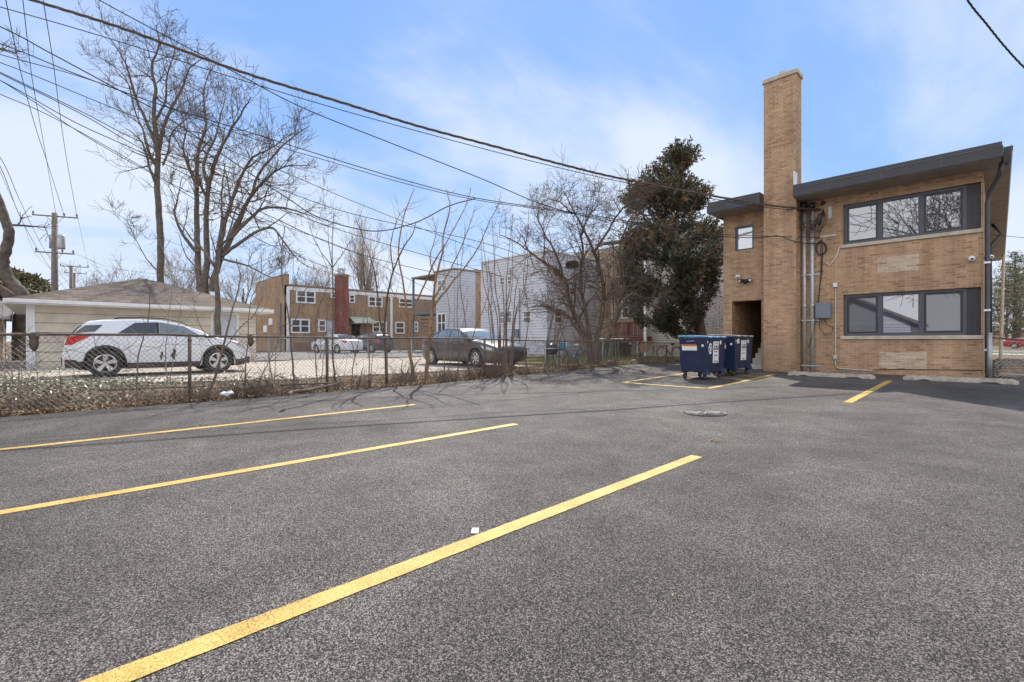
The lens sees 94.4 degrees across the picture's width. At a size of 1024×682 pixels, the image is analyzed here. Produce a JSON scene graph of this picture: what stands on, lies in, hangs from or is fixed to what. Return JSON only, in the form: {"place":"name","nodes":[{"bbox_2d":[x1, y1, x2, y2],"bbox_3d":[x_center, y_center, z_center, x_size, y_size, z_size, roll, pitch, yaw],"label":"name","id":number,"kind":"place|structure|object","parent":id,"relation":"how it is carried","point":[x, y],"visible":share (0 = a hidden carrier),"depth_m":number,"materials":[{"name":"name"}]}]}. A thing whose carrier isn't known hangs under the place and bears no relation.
{"place":"outdoors","nodes":[
{"label":"outdoors","id":0,"kind":"place"},
{"bbox_2d":[0,301,13,361],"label":"shed","id":1,"kind":"structure","parent":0,"point":[8,314],"depth_m":21.27,"materials":[{"name":"white wood"}]},
{"bbox_2d":[0,94,353,277],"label":"overhead wire","id":2,"kind":"object","parent":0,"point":[159,177],"visible":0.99,"depth_m":17.66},
{"bbox_2d":[0,350,421,368],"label":"alley pavement","id":3,"kind":"structure","parent":0,"point":[336,355],"depth_m":30.57,"materials":[{"name":"concrete"}]},
{"bbox_2d":[311,334,362,352],"bbox_3d":[-13.844,0.209,37.396,4.780,1.458,2.160,0,0,36],"label":"parked car","id":4,"kind":"object","parent":3,"relation":"on","point":[348,343],"visible":0.53,"depth_m":36.15,"materials":[{"name":"white paint"}]},
{"bbox_2d":[351,333,392,351],"bbox_3d":[-11.769,0.137,39.250,4.304,1.601,1.808,0,0,36],"label":"parked car","id":5,"kind":"object","parent":3,"relation":"on","point":[371,347],"visible":0.46,"depth_m":37.93,"materials":[{"name":"grey paint"}]},
{"bbox_2d":[6,84,442,296],"bbox_3d":[-10.870,-5.846,20.859,0.558,6.452,19.676,0,0,44],"label":"overhead wire","id":6,"kind":"object","parent":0,"point":[186,190],"visible":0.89,"depth_m":18.72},
{"bbox_2d":[0,80,454,277],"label":"overhead wire","id":7,"kind":"object","parent":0,"point":[199,181],"visible":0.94,"depth_m":17.65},
{"bbox_2d":[0,73,505,277],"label":"overhead wire","id":8,"kind":"object","parent":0,"point":[218,182],"visible":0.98,"depth_m":18.03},
{"bbox_2d":[0,358,535,384],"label":"concrete pad","id":9,"kind":"object","parent":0,"point":[309,364],"visible":0.21,"depth_m":15.11,"materials":[{"name":"concrete"}]},
{"bbox_2d":[137,145,262,337],"bbox_3d":[-12.644,-3.521,19.705,4.299,8.957,2.519,0,0,-12],"label":"young tree","id":10,"kind":"object","parent":9,"relation":"on","point":[215,282],"visible":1,"depth_m":19.45,"materials":[{"name":"brown plant"}]},
{"bbox_2d":[422,328,526,367],"bbox_3d":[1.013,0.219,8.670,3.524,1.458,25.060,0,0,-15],"label":"parked car","id":11,"kind":"object","parent":9,"relation":"on","point":[482,333],"visible":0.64,"depth_m":17.65,"materials":[{"name":"grey paint"}]},
{"bbox_2d":[0,72,541,262],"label":"overhead wire","id":12,"kind":"object","parent":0,"point":[234,173],"visible":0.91,"depth_m":18.10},
{"bbox_2d":[0,62,541,270],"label":"overhead wire","id":13,"kind":"object","parent":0,"point":[232,151],"visible":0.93,"depth_m":17.64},
{"bbox_2d":[0,361,1023,681],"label":"parking lot","id":14,"kind":"structure","parent":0,"point":[800,529],"depth_m":2.83,"materials":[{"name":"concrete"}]},
{"bbox_2d":[0,404,414,449],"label":"parking line","id":15,"kind":"object","parent":14,"relation":"on","point":[189,428],"visible":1,"depth_m":6.14,"materials":[{"name":"yellow paint"}]},
{"bbox_2d":[0,423,517,513],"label":"parking line","id":16,"kind":"object","parent":14,"relation":"on","point":[11,510],"visible":1,"depth_m":4.04,"materials":[{"name":"yellow paint"}]},
{"bbox_2d":[286,383,337,395],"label":"fallen branch","id":17,"kind":"object","parent":14,"relation":"on","point":[291,392],"visible":1,"depth_m":8.53,"materials":[{"name":"wood"}]},
{"bbox_2d":[80,455,700,681],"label":"parking line","id":18,"kind":"object","parent":14,"relation":"on","point":[136,669],"visible":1,"depth_m":2.13,"materials":[{"name":"yellow paint"}]},
{"bbox_2d":[678,335,726,379],"bbox_3d":[5.274,0.432,13.116,0.810,1.197,1.360,0,0,45],"label":"dumpster","id":19,"kind":"object","parent":14,"relation":"on","point":[702,355],"visible":1,"depth_m":12.73,"materials":[{"name":"blue metal"}]},
{"bbox_2d":[684,410,726,416],"bbox_3d":[3.052,1.134,7.480,0.650,0.020,0.650,0,0,-44],"label":"drain cover","id":20,"kind":"object","parent":14,"relation":"on","point":[706,413],"visible":1,"depth_m":7.42,"materials":[{"name":"metal"}]},
{"bbox_2d":[708,334,753,375],"bbox_3d":[6.568,0.399,14.209,1.360,1.197,0.810,0,0,-43],"label":"dumpster","id":21,"kind":"object","parent":14,"relation":"on","point":[738,352],"visible":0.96,"depth_m":13.74,"materials":[{"name":"blue metal"}]},
{"bbox_2d":[788,371,875,378],"bbox_3d":[8.697,0.925,12.986,0.175,0.118,2.008,0,0,-44],"label":"wheel stop","id":22,"kind":"object","parent":14,"relation":"on","point":[838,375],"visible":0.99,"depth_m":12.87,"materials":[{"name":"concrete"}]},
{"bbox_2d":[844,381,891,402],"bbox_3d":[7.661,1.036,10.081,4.870,0.097,0.136,0,0,-45],"label":"parking line","id":23,"kind":"object","parent":14,"relation":"on","point":[861,395],"visible":1,"depth_m":9.65,"materials":[{"name":"yellow paint"}]},
{"bbox_2d":[903,375,1018,384],"bbox_3d":[10.682,0.919,11.363,0.175,0.119,2.013,0,0,-44],"label":"wheel stop","id":24,"kind":"object","parent":14,"relation":"on","point":[963,379],"visible":1,"depth_m":11.26,"materials":[{"name":"concrete"}]},
{"bbox_2d":[987,333,1023,379],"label":"chain link fence","id":25,"kind":"object","parent":14,"relation":"on","point":[990,341],"visible":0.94,"depth_m":11.75,"materials":[{"name":"metal"}]},
{"bbox_2d":[0,341,1023,416],"bbox_3d":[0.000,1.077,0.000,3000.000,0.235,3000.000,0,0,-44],"label":"ground","id":26,"kind":"structure","parent":0,"point":[995,348],"depth_m":10.12,"materials":[{"name":"soil"}]},
{"bbox_2d":[0,25,33,67],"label":"bare tree","id":27,"kind":"object","parent":26,"relation":"on","point":[8,50],"visible":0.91,"depth_m":17.98,"materials":[{"name":"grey plant"}]},
{"bbox_2d":[0,303,42,412],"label":"sapling","id":28,"kind":"object","parent":26,"relation":"on","point":[12,391],"visible":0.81,"depth_m":7.50,"materials":[{"name":"plant"}]},
{"bbox_2d":[0,266,50,300],"bbox_3d":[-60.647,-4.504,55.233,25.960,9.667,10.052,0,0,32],"label":"conifer","id":29,"kind":"object","parent":26,"relation":"on","point":[33,283],"visible":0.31,"depth_m":51.76,"materials":[{"name":"green plant"}]},
{"bbox_2d":[0,340,50,407],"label":"sapling","id":30,"kind":"object","parent":26,"relation":"on","point":[17,391],"visible":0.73,"depth_m":7.68,"materials":[{"name":"plant"}]},
{"bbox_2d":[0,194,58,360],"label":"bare tree","id":31,"kind":"object","parent":26,"relation":"on","point":[12,283],"visible":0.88,"depth_m":22.49,"materials":[{"name":"brown plant"}]},
{"bbox_2d":[0,385,63,414],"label":"dead shrub","id":32,"kind":"object","parent":26,"relation":"on","point":[44,402],"visible":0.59,"depth_m":7.72,"materials":[{"name":"plant"}]},
{"bbox_2d":[1,357,95,411],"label":"dead shrub","id":33,"kind":"object","parent":26,"relation":"on","point":[53,395],"visible":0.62,"depth_m":7.95,"materials":[{"name":"brown plant"}]},
{"bbox_2d":[32,211,77,290],"bbox_3d":[-35.683,-4.566,36.847,3.554,11.231,0.796,0,0,6],"label":"utility pole","id":34,"kind":"object","parent":26,"relation":"on","point":[57,242],"visible":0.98,"depth_m":36.86,"materials":[{"name":"brown wood"}]},
{"bbox_2d":[5,0,63,214],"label":"overhead wire","id":35,"kind":"object","parent":34,"relation":"attached to","point":[26,95],"visible":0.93,"depth_m":21.33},
{"bbox_2d":[22,0,55,212],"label":"overhead wire","id":36,"kind":"object","parent":34,"relation":"attached to","point":[34,91],"visible":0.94,"depth_m":20.54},
{"bbox_2d":[43,0,76,214],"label":"overhead wire","id":37,"kind":"object","parent":34,"relation":"attached to","point":[57,97],"visible":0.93,"depth_m":22.43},
{"bbox_2d":[58,249,146,286],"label":"bare tree","id":38,"kind":"object","parent":26,"relation":"on","point":[97,280],"visible":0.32,"depth_m":83.48,"materials":[{"name":"brown plant"}]},
{"bbox_2d":[3,278,273,367],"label":"garage","id":39,"kind":"structure","parent":26,"relation":"on","point":[70,310],"depth_m":18.29,"materials":[{"name":"beige paint"}]},
{"bbox_2d":[213,314,235,340],"bbox_3d":[-12.415,-0.125,20.483,0.886,2.050,0.090,0,0,-44],"label":"door","id":40,"kind":"structure","parent":39,"relation":"in","point":[232,328],"depth_m":20.56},
{"bbox_2d":[123,282,156,404],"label":"sapling","id":41,"kind":"object","parent":26,"relation":"on","point":[141,345],"visible":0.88,"depth_m":8.55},
{"bbox_2d":[69,0,216,282],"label":"bare tree","id":42,"kind":"object","parent":26,"relation":"on","point":[159,228],"visible":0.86,"depth_m":33.81,"materials":[{"name":"brown plant"}]},
{"bbox_2d":[99,369,187,407],"bbox_3d":[-6.658,0.777,8.537,1.036,0.844,1.390,0,0,23],"label":"dead shrub","id":43,"kind":"object","parent":26,"relation":"on","point":[137,392],"visible":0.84,"depth_m":8.45,"materials":[{"name":"plant"}]},
{"bbox_2d":[0,366,319,413],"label":"ground ivy","id":44,"kind":"object","parent":26,"relation":"on","point":[30,382],"visible":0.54,"depth_m":9.49,"materials":[{"name":"brown plant"}]},
{"bbox_2d":[151,230,190,382],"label":"sapling","id":45,"kind":"object","parent":26,"relation":"on","point":[168,318],"visible":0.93,"depth_m":8.90,"materials":[{"name":"plant"}]},
{"bbox_2d":[137,240,221,294],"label":"bare tree","id":46,"kind":"object","parent":26,"relation":"on","point":[190,282],"visible":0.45,"depth_m":78.89,"materials":[{"name":"brown plant"}]},
{"bbox_2d":[159,375,227,403],"bbox_3d":[-6.133,0.946,9.175,0.972,0.682,1.200,0,0,30],"label":"dead shrub","id":47,"kind":"object","parent":26,"relation":"on","point":[193,395],"visible":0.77,"depth_m":9.02,"materials":[{"name":"plant"}]},
{"bbox_2d":[185,256,264,400],"bbox_3d":[-5.754,-0.246,9.448,1.623,2.848,0.650,0,0,2],"label":"sapling","id":48,"kind":"object","parent":26,"relation":"on","point":[220,358],"visible":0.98,"depth_m":9.32,"materials":[{"name":"plant"}]},
{"bbox_2d":[133,42,346,293],"bbox_3d":[-17.429,-9.784,31.298,13.821,21.513,9.424,0,0,0],"label":"bare tree","id":49,"kind":"object","parent":26,"relation":"on","point":[204,284],"visible":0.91,"depth_m":30.84,"materials":[{"name":"brown plant"}]},
{"bbox_2d":[198,359,292,399],"bbox_3d":[-5.324,0.757,9.642,1.697,1.077,1.458,0,0,-44],"label":"dead shrub","id":50,"kind":"object","parent":26,"relation":"on","point":[235,395],"visible":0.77,"depth_m":9.66,"materials":[{"name":"brown plant"}]},
{"bbox_2d":[210,248,286,303],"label":"bare tree","id":51,"kind":"object","parent":26,"relation":"on","point":[242,295],"visible":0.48,"depth_m":84.50,"materials":[{"name":"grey plant"}]},
{"bbox_2d":[0,333,506,413],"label":"chain link fence","id":52,"kind":"object","parent":26,"relation":"on","point":[190,356],"visible":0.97,"depth_m":9.21,"materials":[{"name":"metal"}]},
{"bbox_2d":[28,332,39,350],"bbox_3d":[-7.599,0.015,7.537,0.127,0.303,0.124,0,0,-44],"label":"branch stub","id":53,"kind":"object","parent":52,"relation":"attached to","point":[33,343],"visible":1,"depth_m":7.50,"materials":[{"name":"brown plant"}]},
{"bbox_2d":[230,256,287,393],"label":"sapling","id":54,"kind":"object","parent":26,"relation":"on","point":[248,326],"visible":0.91,"depth_m":9.81,"materials":[{"name":"plant"}]},
{"bbox_2d":[230,363,304,397],"bbox_3d":[-5.166,0.892,10.151,1.022,0.904,1.523,0,0,18],"label":"dead shrub","id":55,"kind":"object","parent":26,"relation":"on","point":[264,389],"visible":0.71,"depth_m":9.94,"materials":[{"name":"plant"}]},
{"bbox_2d":[252,260,293,380],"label":"sapling","id":56,"kind":"object","parent":26,"relation":"on","point":[278,322],"visible":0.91,"depth_m":10.17,"materials":[{"name":"plant"}]},
{"bbox_2d":[272,373,323,395],"bbox_3d":[-4.726,0.930,10.473,1.076,0.634,0.912,0,0,-29],"label":"dead shrub","id":57,"kind":"object","parent":26,"relation":"on","point":[287,391],"visible":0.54,"depth_m":10.32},
{"bbox_2d":[271,222,327,388],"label":"sapling","id":58,"kind":"object","parent":26,"relation":"on","point":[288,314],"visible":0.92,"depth_m":10.40,"materials":[{"name":"plant"}]},
{"bbox_2d":[292,253,353,286],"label":"bare tree","id":59,"kind":"object","parent":26,"relation":"on","point":[320,276],"visible":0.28,"depth_m":89.76,"materials":[{"name":"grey plant"}]},
{"bbox_2d":[315,241,337,392],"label":"sapling","id":60,"kind":"object","parent":26,"relation":"on","point":[322,323],"visible":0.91,"depth_m":10.79,"materials":[{"name":"plant"}]},
{"bbox_2d":[0,332,654,406],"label":"dry vines","id":61,"kind":"object","parent":26,"relation":"on","point":[627,340],"visible":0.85,"depth_m":11.75,"materials":[{"name":"plant"}]},
{"bbox_2d":[308,215,352,389],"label":"sapling","id":62,"kind":"object","parent":26,"relation":"on","point":[332,266],"visible":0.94,"depth_m":11.14,"materials":[{"name":"brown plant"}]},
{"bbox_2d":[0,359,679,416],"bbox_3d":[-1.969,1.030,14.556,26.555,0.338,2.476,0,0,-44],"label":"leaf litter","id":63,"kind":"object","parent":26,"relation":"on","point":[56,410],"visible":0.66,"depth_m":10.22,"materials":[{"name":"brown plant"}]},
{"bbox_2d":[268,338,416,359],"bbox_3d":[-8.745,0.412,25.238,7.562,1.175,0.077,0,0,-28],"label":"chain link fence","id":64,"kind":"object","parent":26,"relation":"on","point":[335,348],"visible":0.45,"depth_m":24.59,"materials":[{"name":"metal"}]},
{"bbox_2d":[256,268,435,351],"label":"brick building","id":65,"kind":"structure","parent":26,"relation":"on","point":[346,299],"depth_m":46.01,"materials":[{"name":"brown"}]},
{"bbox_2d":[291,319,309,332],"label":"window","id":66,"kind":"structure","parent":65,"relation":"in","point":[300,325],"depth_m":43.74,"materials":[{"name":"white"}]},
{"bbox_2d":[296,290,315,303],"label":"window","id":67,"kind":"structure","parent":65,"relation":"in","point":[310,296],"depth_m":44.12,"materials":[{"name":"white"}]},
{"bbox_2d":[331,238,369,386],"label":"sapling","id":68,"kind":"object","parent":26,"relation":"on","point":[354,322],"visible":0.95,"depth_m":11.36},
{"bbox_2d":[320,363,381,390],"bbox_3d":[-3.772,0.845,11.280,1.485,0.808,1.329,0,0,-44],"label":"dead shrub","id":69,"kind":"object","parent":26,"relation":"on","point":[358,385],"visible":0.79,"depth_m":11.39,"materials":[{"name":"brown plant"}]},
{"bbox_2d":[323,202,397,290],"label":"bare tree","id":70,"kind":"object","parent":26,"relation":"on","point":[367,278],"visible":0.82,"depth_m":79.08,"materials":[{"name":"brown plant"}]},
{"bbox_2d":[352,258,384,386],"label":"sapling","id":71,"kind":"object","parent":26,"relation":"on","point":[367,324],"visible":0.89,"depth_m":11.71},
{"bbox_2d":[355,194,422,382],"bbox_3d":[-3.143,-1.290,12.077,1.541,4.931,1.103,0,0,12],"label":"sapling","id":72,"kind":"object","parent":26,"relation":"on","point":[383,328],"visible":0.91,"depth_m":12.02,"materials":[{"name":"brown plant"}]},
{"bbox_2d":[372,355,432,382],"bbox_3d":[-2.904,0.719,12.691,1.547,0.975,1.363,0,0,19],"label":"dead shrub","id":73,"kind":"object","parent":26,"relation":"on","point":[406,374],"visible":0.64,"depth_m":12.68,"materials":[{"name":"plant"}]},
{"bbox_2d":[380,183,472,379],"bbox_3d":[-2.337,-1.637,12.700,2.680,5.560,1.306,0,0,-9],"label":"sapling","id":74,"kind":"object","parent":26,"relation":"on","point":[408,332],"visible":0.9,"depth_m":12.91,"materials":[{"name":"beige plant"}]},
{"bbox_2d":[432,246,458,381],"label":"sapling","id":75,"kind":"object","parent":26,"relation":"on","point":[447,330],"visible":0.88,"depth_m":13.34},
{"bbox_2d":[411,268,480,350],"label":"sided house","id":76,"kind":"structure","parent":26,"relation":"on","point":[471,279],"depth_m":41.62,"materials":[{"name":"grey"}]},
{"bbox_2d":[437,313,445,331],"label":"window","id":77,"kind":"structure","parent":76,"relation":"in","point":[441,317],"depth_m":41.68,"materials":[{"name":"white"}]},
{"bbox_2d":[428,366,467,382],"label":"dead shrub","id":78,"kind":"object","parent":26,"relation":"on","point":[445,376],"visible":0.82,"depth_m":13.29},
{"bbox_2d":[451,239,472,378],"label":"sapling","id":79,"kind":"object","parent":26,"relation":"on","point":[459,354],"visible":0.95,"depth_m":13.58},
{"bbox_2d":[420,189,509,383],"bbox_3d":[-1.357,-1.545,12.929,2.565,5.433,1.104,0,0,1],"label":"sapling","id":80,"kind":"object","parent":26,"relation":"on","point":[434,295],"visible":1,"depth_m":12.91,"materials":[{"name":"beige plant"}]},
{"bbox_2d":[453,226,496,375],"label":"sapling","id":81,"kind":"object","parent":26,"relation":"on","point":[469,301],"visible":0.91,"depth_m":14.12,"materials":[{"name":"plant"}]},
{"bbox_2d":[457,356,499,379],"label":"dead shrub","id":82,"kind":"object","parent":26,"relation":"on","point":[477,373],"visible":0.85,"depth_m":13.91,"materials":[{"name":"brown plant"}]},
{"bbox_2d":[472,353,515,377],"bbox_3d":[-0.570,0.744,14.403,1.328,0.951,1.318,0,0,-44],"label":"dead shrub","id":83,"kind":"object","parent":26,"relation":"on","point":[496,369],"visible":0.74,"depth_m":14.34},
{"bbox_2d":[473,211,530,376],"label":"sapling","id":84,"kind":"object","parent":26,"relation":"on","point":[506,371],"visible":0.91,"depth_m":14.86,"materials":[{"name":"plant"}]},
{"bbox_2d":[479,249,596,354],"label":"sided house","id":85,"kind":"structure","parent":26,"relation":"on","point":[535,328],"depth_m":34.77,"materials":[{"name":"white"}]},
{"bbox_2d":[526,233,575,366],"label":"sapling","id":86,"kind":"object","parent":26,"relation":"on","point":[553,313],"visible":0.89,"depth_m":17.93,"materials":[{"name":"plant"}]},
{"bbox_2d":[554,343,587,366],"bbox_3d":[2.276,0.484,18.117,1.761,0.971,0.615,0,0,-44],"label":"bicycle","id":87,"kind":"object","parent":26,"relation":"on","point":[563,347],"visible":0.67,"depth_m":17.98,"materials":[{"name":"metal"}]},
{"bbox_2d":[479,145,692,362],"bbox_3d":[2.898,-3.296,19.531,8.630,8.584,5.027,0,0,-4],"label":"crooked tree","id":88,"kind":"object","parent":26,"relation":"on","point":[581,330],"visible":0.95,"depth_m":19.19,"materials":[{"name":"brown plant"}]},
{"bbox_2d":[554,256,627,362],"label":"sapling","id":89,"kind":"object","parent":26,"relation":"on","point":[607,324],"visible":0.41,"depth_m":20.48,"materials":[{"name":"plant"}]},
{"bbox_2d":[507,339,679,373],"bbox_3d":[4.778,0.521,19.615,13.782,1.158,0.073,0,0,-44],"label":"chain link fence","id":90,"kind":"object","parent":26,"relation":"on","point":[551,341],"visible":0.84,"depth_m":17.54,"materials":[{"name":"metal"}]},
{"bbox_2d":[572,240,651,355],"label":"brick house","id":91,"kind":"structure","parent":26,"relation":"on","point":[631,329],"depth_m":34.49,"materials":[{"name":"brown"}]},
{"bbox_2d":[616,134,722,339],"bbox_3d":[8.176,-4.745,24.012,6.388,10.850,5.044,0,0,-44],"label":"juniper tree","id":92,"kind":"object","parent":26,"relation":"on","point":[705,270],"visible":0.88,"depth_m":23.27,"materials":[{"name":"green plant"}]},
{"bbox_2d":[647,221,722,356],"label":"sided house","id":93,"kind":"structure","parent":26,"relation":"on","point":[713,321],"depth_m":30.79,"materials":[{"name":"beige"}]},
{"bbox_2d":[707,68,1012,377],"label":"apartment building","id":94,"kind":"structure","parent":26,"relation":"on","point":[885,276],"depth_m":13.90,"materials":[{"name":"beige brick"}]},
{"bbox_2d":[0,7,819,210],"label":"overhead wire","id":95,"kind":"object","parent":94,"relation":"attached to","point":[379,120],"visible":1,"depth_m":12.75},
{"bbox_2d":[0,54,819,237],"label":"overhead wire","id":96,"kind":"object","parent":94,"relation":"attached to","point":[406,183],"visible":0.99,"depth_m":14.73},
{"bbox_2d":[0,43,820,243],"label":"overhead wire","id":97,"kind":"object","parent":94,"relation":"attached to","point":[392,176],"visible":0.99,"depth_m":14.60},
{"bbox_2d":[99,0,606,221],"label":"overhead wire","id":98,"kind":"object","parent":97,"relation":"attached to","point":[336,121],"visible":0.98,"depth_m":12.59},
{"bbox_2d":[28,0,821,210],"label":"overhead wire","id":99,"kind":"object","parent":94,"relation":"attached to","point":[295,88],"visible":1,"depth_m":12.33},
{"bbox_2d":[736,225,752,250],"bbox_3d":[8.008,-3.526,16.278,0.090,0.824,0.590,0,0,-44],"label":"window","id":100,"kind":"structure","parent":94,"relation":"in","point":[741,243],"depth_m":16.29,"materials":[{"name":"white glass"}]},
{"bbox_2d":[844,182,980,244],"bbox_3d":[11.038,-3.471,13.239,0.130,1.192,2.930,0,0,-44],"label":"window","id":101,"kind":"structure","parent":94,"relation":"in","point":[958,208],"depth_m":13.10,"materials":[{"name":"black glass"}]},
{"bbox_2d":[844,287,980,335],"bbox_3d":[11.038,-0.766,13.239,0.130,1.230,2.930,0,0,-44],"label":"window","id":102,"kind":"structure","parent":94,"relation":"in","point":[957,311],"depth_m":13.10,"materials":[{"name":"black"}]},
{"bbox_2d":[992,250,1023,337],"bbox_3d":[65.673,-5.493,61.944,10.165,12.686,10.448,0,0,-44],"label":"pine tree","id":103,"kind":"object","parent":26,"relation":"on","point":[1016,276],"visible":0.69,"depth_m":61.84,"materials":[{"name":"green plant"}]},
{"bbox_2d":[0,0,1023,340],"label":"sky","id":104,"kind":"structure","parent":0,"point":[611,83],"materials":[{"name":"blue"}]},
{"bbox_2d":[439,354,679,367],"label":"grass","id":105,"kind":"structure","parent":0,"point":[557,356],"depth_m":22.88,"materials":[{"name":"plant"}]},
{"bbox_2d":[966,0,1023,67],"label":"overhead wire","id":106,"kind":"object","parent":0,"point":[994,33],"visible":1,"depth_m":9.58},
{"bbox_2d":[993,355,1023,378],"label":"gravel path","id":107,"kind":"structure","parent":0,"point":[1011,358],"depth_m":21.28,"materials":[{"name":"gravel"}]},
{"bbox_2d":[999,249,1005,358],"bbox_3d":[24.840,-2.893,24.007,0.348,7.690,0.140,0,0,-4],"label":"lamp pole","id":108,"kind":"object","parent":107,"relation":"on","point":[1002,305],"visible":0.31,"depth_m":23.96,"materials":[{"name":"metal"}]},
{"bbox_2d":[999,364,1023,376],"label":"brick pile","id":109,"kind":"object","parent":107,"relation":"on","point":[1007,369],"visible":0.8,"depth_m":13.34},
{"bbox_3d":[-13.339,-4.600,7.388,2.400,11.300,0.348,0,0,-44],"label":"utility pole","id":110,"kind":"object","parent":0,"visible":0},
{"bbox_2d":[0,26,474,231],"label":"overhead wire","id":111,"kind":"object","parent":110,"relation":"attached to","point":[220,152],"visible":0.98,"depth_m":13.68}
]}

